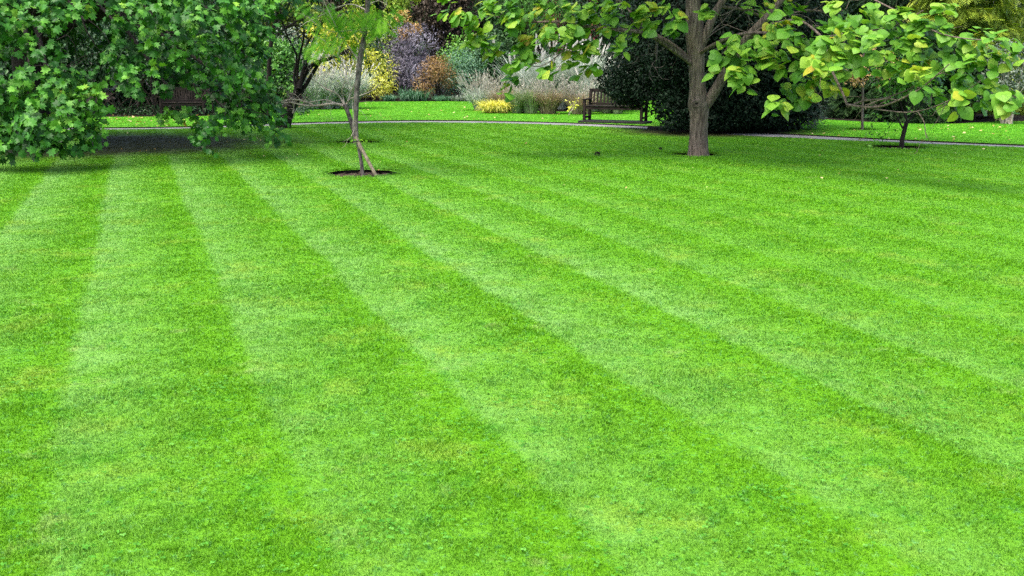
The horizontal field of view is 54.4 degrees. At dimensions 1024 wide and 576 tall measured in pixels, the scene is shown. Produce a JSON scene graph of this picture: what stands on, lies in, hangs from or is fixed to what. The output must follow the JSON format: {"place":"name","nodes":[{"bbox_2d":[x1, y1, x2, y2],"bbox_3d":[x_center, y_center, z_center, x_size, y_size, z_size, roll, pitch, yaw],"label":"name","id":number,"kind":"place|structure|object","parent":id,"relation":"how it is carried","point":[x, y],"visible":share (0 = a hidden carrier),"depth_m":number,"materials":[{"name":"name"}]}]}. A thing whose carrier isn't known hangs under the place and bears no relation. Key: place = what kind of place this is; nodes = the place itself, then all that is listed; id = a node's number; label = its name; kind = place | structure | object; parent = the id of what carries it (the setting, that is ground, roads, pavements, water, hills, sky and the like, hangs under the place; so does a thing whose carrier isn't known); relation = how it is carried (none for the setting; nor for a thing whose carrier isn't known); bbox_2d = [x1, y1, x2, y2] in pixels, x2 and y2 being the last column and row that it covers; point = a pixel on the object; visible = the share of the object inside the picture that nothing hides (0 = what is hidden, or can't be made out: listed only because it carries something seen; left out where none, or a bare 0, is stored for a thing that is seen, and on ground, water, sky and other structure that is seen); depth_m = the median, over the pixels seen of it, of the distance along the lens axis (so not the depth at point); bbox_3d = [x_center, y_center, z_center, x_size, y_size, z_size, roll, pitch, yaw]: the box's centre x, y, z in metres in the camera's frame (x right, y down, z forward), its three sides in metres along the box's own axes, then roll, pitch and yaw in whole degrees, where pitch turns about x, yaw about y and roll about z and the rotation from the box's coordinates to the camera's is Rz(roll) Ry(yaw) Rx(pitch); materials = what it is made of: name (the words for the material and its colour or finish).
{"place":"outdoors","nodes":[
{"label":"outdoors","id":0,"kind":"place"},
{"bbox_2d":[2,96,652,116],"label":"bed soil","id":1,"kind":"structure","parent":0,"point":[209,111],"depth_m":42.90,"materials":[{"name":"brown soil"}]},
{"bbox_2d":[0,9,119,100],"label":"laurel shrub","id":2,"kind":"object","parent":1,"relation":"on","point":[3,70],"visible":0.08,"depth_m":32.80,"materials":[{"name":"green plant"}]},
{"bbox_2d":[47,20,244,113],"bbox_3d":[-12.221,-7.420,33.043,6.817,3.469,4.877,0,13,0],"label":"leafy shrub","id":3,"kind":"object","parent":1,"relation":"on","point":[140,77],"visible":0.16,"depth_m":32.64,"materials":[{"name":"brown plant"}]},
{"bbox_2d":[80,0,231,106],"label":"laurel shrub","id":4,"kind":"object","parent":1,"relation":"on","point":[198,33],"visible":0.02,"depth_m":35.54,"materials":[{"name":"green plant"}]},
{"bbox_2d":[97,81,219,109],"bbox_3d":[-12.241,-6.638,34.364,4.257,1.070,1.666,0,13,0],"label":"box shrub","id":5,"kind":"object","parent":1,"relation":"on","point":[121,97],"visible":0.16,"depth_m":34.22,"materials":[{"name":"green plant"}]},
{"bbox_2d":[158,87,207,114],"bbox_3d":[-10.589,-6.011,32.085,1.415,0.879,0.625,-2,13,-8],"label":"park bench","id":6,"kind":"object","parent":1,"relation":"on","point":[166,102],"visible":0.62,"depth_m":32.21,"materials":[{"name":"brown wood"}]},
{"bbox_2d":[50,99,324,115],"bbox_3d":[-15.293,-6.045,33.241,17.548,0.570,3.722,0,13,0],"label":"ground cover","id":7,"kind":"object","parent":1,"relation":"on","point":[300,111],"visible":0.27,"depth_m":32.53,"materials":[{"name":"green plant"}]},
{"bbox_2d":[211,60,287,104],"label":"box shrub","id":8,"kind":"object","parent":1,"relation":"on","point":[244,64],"visible":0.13,"depth_m":33.98,"materials":[{"name":"green plant"}]},
{"bbox_2d":[199,0,305,68],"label":"yew tree","id":9,"kind":"object","parent":1,"relation":"on","point":[242,51],"visible":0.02,"depth_m":46.06,"materials":[{"name":"green plant"}]},
{"bbox_2d":[251,35,314,103],"bbox_3d":[-8.386,-7.779,36.156,2.668,2.731,2.596,0,13,0],"label":"leafy shrub","id":10,"kind":"object","parent":1,"relation":"on","point":[281,53],"visible":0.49,"depth_m":35.69,"materials":[{"name":"green plant"}]},
{"bbox_2d":[254,0,322,90],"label":"lime tree","id":11,"kind":"object","parent":1,"relation":"on","point":[288,17],"visible":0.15,"depth_m":47.82,"materials":[{"name":"green plant"}]},
{"bbox_2d":[268,22,328,99],"bbox_3d":[-8.989,-8.858,39.410,2.614,3.355,2.892,11,17,42],"label":"grey shrub","id":12,"kind":"object","parent":1,"relation":"on","point":[287,31],"visible":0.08,"depth_m":39.20,"materials":[{"name":"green plant"}]},
{"bbox_2d":[301,23,375,90],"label":"elder shrub","id":13,"kind":"object","parent":1,"relation":"on","point":[344,56],"visible":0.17,"depth_m":44.89,"materials":[{"name":"green plant"}]},
{"bbox_2d":[340,48,399,99],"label":"golden shrub","id":14,"kind":"object","parent":1,"relation":"on","point":[383,78],"visible":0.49,"depth_m":45.26,"materials":[{"name":"yellow plant"}]},
{"bbox_2d":[350,31,393,97],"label":"holly shrub","id":15,"kind":"object","parent":1,"relation":"on","point":[373,40],"visible":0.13,"depth_m":47.72,"materials":[{"name":"green plant"}]},
{"bbox_2d":[378,94,407,100],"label":"edging plant","id":16,"kind":"object","parent":1,"relation":"on","point":[388,98],"visible":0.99,"depth_m":44.46,"materials":[{"name":"green plant"}]},
{"bbox_2d":[374,24,417,95],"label":"smoke bush","id":17,"kind":"object","parent":1,"relation":"on","point":[390,93],"visible":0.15,"depth_m":49.29,"materials":[{"name":"purple plant"}]},
{"bbox_2d":[394,10,423,95],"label":"sumac tree","id":18,"kind":"object","parent":1,"relation":"on","point":[402,13],"visible":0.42,"depth_m":49.64,"materials":[{"name":"orange plant"}]},
{"bbox_2d":[379,21,448,95],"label":"smoke bush","id":19,"kind":"object","parent":1,"relation":"on","point":[411,65],"visible":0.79,"depth_m":45.94,"materials":[{"name":"purple plant"}]},
{"bbox_2d":[398,87,431,100],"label":"strappy plant","id":20,"kind":"object","parent":1,"relation":"on","point":[416,97],"visible":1,"depth_m":44.51,"materials":[{"name":"green plant"}]},
{"bbox_2d":[409,54,465,97],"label":"rusty shrub","id":21,"kind":"object","parent":1,"relation":"on","point":[435,72],"visible":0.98,"depth_m":44.74,"materials":[{"name":"brown plant"}]},
{"bbox_2d":[429,95,450,100],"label":"edging plant","id":22,"kind":"object","parent":1,"relation":"on","point":[440,98],"visible":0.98,"depth_m":44.40,"materials":[{"name":"green plant"}]},
{"bbox_2d":[431,44,490,96],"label":"blue shrub","id":23,"kind":"object","parent":1,"relation":"on","point":[461,65],"visible":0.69,"depth_m":45.80,"materials":[{"name":"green plant"}]},
{"bbox_2d":[436,33,491,95],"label":"lime shrub","id":24,"kind":"object","parent":1,"relation":"on","point":[458,41],"visible":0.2,"depth_m":48.05,"materials":[{"name":"green plant"}]},
{"bbox_2d":[463,29,519,91],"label":"dark shrub","id":25,"kind":"object","parent":1,"relation":"on","point":[507,48],"visible":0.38,"depth_m":46.45,"materials":[{"name":"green plant"}]},
{"bbox_2d":[498,0,574,58],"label":"willow tree","id":26,"kind":"object","parent":1,"relation":"on","point":[536,27],"visible":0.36,"depth_m":48.23,"materials":[{"name":"green plant"}]},
{"bbox_2d":[475,70,529,110],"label":"fountain grass","id":27,"kind":"object","parent":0,"point":[496,97],"depth_m":34.48,"materials":[{"name":"grey plant"}]},
{"bbox_2d":[0,100,1023,575],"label":"lawn","id":28,"kind":"structure","parent":0,"point":[524,452],"depth_m":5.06,"materials":[{"name":"plant"}]},
{"bbox_2d":[0,0,336,166],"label":"plane tree","id":29,"kind":"object","parent":28,"relation":"on","point":[29,101],"visible":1,"depth_m":15.75,"materials":[{"name":"green plant"}]},
{"bbox_2d":[247,0,347,113],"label":"slender tree","id":30,"kind":"object","parent":28,"relation":"on","point":[269,67],"visible":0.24,"depth_m":28.57,"materials":[{"name":"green plant"}]},
{"bbox_2d":[267,0,390,127],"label":"leaning tree","id":31,"kind":"object","parent":28,"relation":"on","point":[299,87],"visible":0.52,"depth_m":25.44,"materials":[{"name":"green plant"}]},
{"bbox_2d":[287,51,384,108],"bbox_3d":[-6.649,-7.846,36.797,3.899,2.356,3.425,-4,13,-19],"label":"pampas mound","id":32,"kind":"object","parent":28,"relation":"on","point":[318,93],"visible":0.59,"depth_m":36.33,"materials":[{"name":"beige plant"}]},
{"bbox_2d":[448,95,469,100],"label":"edging plant","id":33,"kind":"object","parent":28,"relation":"on","point":[459,98],"visible":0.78,"depth_m":44.21,"materials":[{"name":"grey plant"}]},
{"bbox_2d":[448,68,503,109],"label":"fountain grass","id":34,"kind":"object","parent":28,"relation":"on","point":[473,96],"depth_m":35.25,"materials":[{"name":"grey plant"}]},
{"bbox_2d":[470,98,513,112],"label":"hakone grass","id":35,"kind":"object","parent":28,"relation":"on","point":[494,107],"depth_m":33.39,"materials":[{"name":"yellow plant"}]},
{"bbox_2d":[0,174,1023,575],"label":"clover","id":36,"kind":"object","parent":28,"relation":"on","point":[86,546],"visible":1,"depth_m":4.34,"materials":[{"name":"green plant"}]},
{"bbox_2d":[105,104,1010,187],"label":"fallen leaves","id":37,"kind":"object","parent":28,"relation":"on","point":[526,142],"visible":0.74,"depth_m":25.92,"materials":[{"name":"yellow plant"}]},
{"bbox_2d":[565,98,578,115],"bbox_3d":[1.906,-5.799,31.851,0.522,0.574,0.693,0,13,0],"label":"yellow sapling","id":38,"kind":"object","parent":28,"relation":"on","point":[571,106],"visible":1,"depth_m":31.71,"materials":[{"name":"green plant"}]},
{"bbox_2d":[589,78,622,113],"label":"fountain grass","id":39,"kind":"object","parent":28,"relation":"on","point":[612,111],"depth_m":33.06,"materials":[{"name":"grey plant"}]},
{"bbox_2d":[551,0,667,78],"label":"holm oak","id":40,"kind":"object","parent":28,"relation":"on","point":[583,2],"visible":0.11,"depth_m":44.24,"materials":[{"name":"green plant"}]},
{"bbox_2d":[578,119,651,124],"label":"bench slab","id":41,"kind":"structure","parent":28,"relation":"on","point":[614,121],"depth_m":27.80,"materials":[{"name":"grey concrete"}]},
{"bbox_2d":[582,88,648,121],"bbox_3d":[2.914,-5.148,27.988,1.765,0.879,0.625,6,14,23],"label":"park bench","id":42,"kind":"object","parent":41,"relation":"on","point":[604,106],"visible":0.62,"depth_m":28.08,"materials":[{"name":"brown wood"}]},
{"bbox_2d":[592,0,867,133],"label":"evergreen shrub","id":43,"kind":"object","parent":28,"relation":"on","point":[743,111],"visible":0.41,"depth_m":23.81,"materials":[{"name":"green plant"}]},
{"bbox_2d":[777,101,827,129],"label":"lavender shrub","id":44,"kind":"object","parent":28,"relation":"on","point":[821,118],"visible":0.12,"depth_m":24.95,"materials":[{"name":"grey plant"}]},
{"bbox_2d":[976,36,1023,123],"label":"grey shrub","id":45,"kind":"object","parent":28,"relation":"on","point":[1002,81],"visible":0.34,"depth_m":27.30,"materials":[{"name":"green plant"}]},
{"bbox_2d":[3,67,1023,143],"bbox_3d":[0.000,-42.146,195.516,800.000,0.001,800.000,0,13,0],"label":"ground","id":46,"kind":"structure","parent":0,"point":[114,87],"depth_m":61.67,"materials":[{"name":"green plant"}]},
{"bbox_2d":[274,0,359,62],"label":"beech tree","id":47,"kind":"object","parent":46,"relation":"on","point":[337,9],"visible":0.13,"depth_m":52.66,"materials":[{"name":"green plant"}]},
{"bbox_2d":[343,0,420,95],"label":"field maple","id":48,"kind":"object","parent":46,"relation":"on","point":[403,3],"visible":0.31,"depth_m":50.95,"materials":[{"name":"green plant"}]},
{"bbox_2d":[400,0,484,94],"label":"copper beech","id":49,"kind":"object","parent":46,"relation":"on","point":[446,28],"visible":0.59,"depth_m":55.77,"materials":[{"name":"purple plant"}]},
{"bbox_2d":[0,0,1023,93],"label":"wood","id":50,"kind":"object","parent":46,"relation":"on","point":[376,8],"visible":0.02,"depth_m":61.58,"materials":[{"name":"green plant"}]},
{"bbox_2d":[467,0,575,67],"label":"holm oak","id":51,"kind":"object","parent":46,"relation":"on","point":[502,27],"visible":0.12,"depth_m":52.18,"materials":[{"name":"green plant"}]},
{"bbox_2d":[541,0,609,60],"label":"plum tree","id":52,"kind":"object","parent":46,"relation":"on","point":[573,1],"visible":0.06,"depth_m":50.13,"materials":[{"name":"purple plant"}]},
{"bbox_2d":[11,100,1023,143],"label":"grass","id":53,"kind":"structure","parent":0,"point":[509,116],"depth_m":29.39,"materials":[{"name":"green plant"}]},
{"bbox_2d":[502,78,547,112],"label":"fountain grass","id":54,"kind":"object","parent":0,"point":[522,102],"depth_m":33.07,"materials":[{"name":"plant"}]},
{"bbox_2d":[67,121,1023,146],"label":"path","id":55,"kind":"structure","parent":0,"point":[782,135],"depth_m":25.84,"materials":[{"name":"grey concrete"}]},
{"bbox_2d":[528,74,569,113],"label":"fountain grass","id":56,"kind":"object","parent":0,"point":[549,102],"depth_m":32.76,"materials":[{"name":"beige plant"}]},
{"bbox_2d":[487,33,623,109],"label":"silver grass","id":57,"kind":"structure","parent":0,"point":[529,73],"depth_m":35.52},
{"bbox_2d":[559,78,602,113],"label":"fountain grass","id":58,"kind":"object","parent":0,"point":[573,96],"depth_m":32.65,"materials":[{"name":"beige plant"}]},
{"bbox_2d":[569,55,636,111],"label":"silver grass","id":59,"kind":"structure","parent":0,"point":[588,82],"depth_m":34.17,"materials":[{"name":"grey plant"}]},
{"bbox_2d":[331,129,916,176],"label":"soil","id":60,"kind":"structure","parent":0,"point":[358,174],"depth_m":15.24,"materials":[{"name":"brown soil"}]},
{"bbox_2d":[273,2,380,142],"bbox_3d":[-3.846,-4.572,20.730,2.372,3.245,0.780,1,13,4],"label":"bare sapling","id":61,"kind":"object","parent":60,"relation":"on","point":[347,111],"visible":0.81,"depth_m":20.85,"materials":[{"name":"brown plant"}]},
{"bbox_2d":[290,0,406,176],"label":"silk tree","id":62,"kind":"object","parent":60,"relation":"on","point":[364,23],"visible":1,"depth_m":14.25,"materials":[{"name":"green plant"}]},
{"bbox_2d":[353,136,376,176],"bbox_3d":[-2.157,-1.897,14.561,0.469,0.638,0.161,10,16,37],"label":"tree stake","id":63,"kind":"object","parent":60,"relation":"on","point":[360,146],"visible":0.98,"depth_m":14.54,"materials":[{"name":"wood"}]},
{"bbox_2d":[431,0,1023,156],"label":"catalpa tree","id":64,"kind":"object","parent":60,"relation":"on","point":[826,59],"visible":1,"depth_m":15.62,"materials":[{"name":"green plant"}]},
{"bbox_2d":[839,41,893,129],"bbox_3d":[8.802,-5.212,24.601,1.849,2.801,1.394,0,13,0],"label":"maple sapling","id":65,"kind":"object","parent":60,"relation":"on","point":[854,82],"visible":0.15,"depth_m":24.84,"materials":[{"name":"brown plant"}]},
{"bbox_2d":[865,50,954,148],"bbox_3d":[7.784,-3.724,19.658,1.702,2.057,1.505,0,13,0],"label":"dwarf tree","id":66,"kind":"object","parent":60,"relation":"on","point":[906,122],"visible":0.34,"depth_m":19.57,"materials":[{"name":"green plant"}]},
{"bbox_2d":[647,126,791,132],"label":"bed soil","id":67,"kind":"structure","parent":0,"point":[717,131],"depth_m":24.69,"materials":[{"name":"brown soil"}]},
{"bbox_2d":[812,101,1023,123],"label":"bed soil","id":68,"kind":"structure","parent":0,"point":[990,118],"depth_m":29.63,"materials":[{"name":"brown soil"}]},
{"bbox_2d":[820,35,905,119],"bbox_3d":[10.910,-6.497,30.554,3.121,2.984,3.306,0,13,0],"label":"cypress hedge","id":69,"kind":"object","parent":68,"relation":"on","point":[839,108],"visible":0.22,"depth_m":29.96,"materials":[{"name":"green plant"}]},
{"bbox_2d":[839,0,933,38],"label":"cypress tree","id":70,"kind":"object","parent":68,"relation":"on","point":[892,3],"visible":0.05,"depth_m":34.73,"materials":[{"name":"green plant"}]},
{"bbox_2d":[860,20,965,123],"bbox_3d":[11.577,-6.134,28.575,3.031,3.221,3.185,-9,15,-33],"label":"cypress hedge","id":71,"kind":"object","parent":68,"relation":"on","point":[890,116],"visible":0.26,"depth_m":27.97,"materials":[{"name":"green plant"}]},
{"bbox_2d":[904,0,1023,120],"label":"cypress tree","id":72,"kind":"object","parent":68,"relation":"on","point":[967,12],"visible":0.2,"depth_m":28.92,"materials":[{"name":"green plant"}]},
{"bbox_2d":[940,48,1008,121],"bbox_3d":[13.031,-5.747,28.303,2.153,2.143,1.915,0,13,0],"label":"laurel shrub","id":73,"kind":"object","parent":68,"relation":"on","point":[975,73],"visible":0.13,"depth_m":28.02,"materials":[{"name":"green plant"}]},
{"bbox_2d":[973,0,1023,114],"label":"cypress tree","id":74,"kind":"object","parent":68,"relation":"on","point":[1022,107],"visible":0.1,"depth_m":32.12,"materials":[{"name":"green plant"}]}
]}

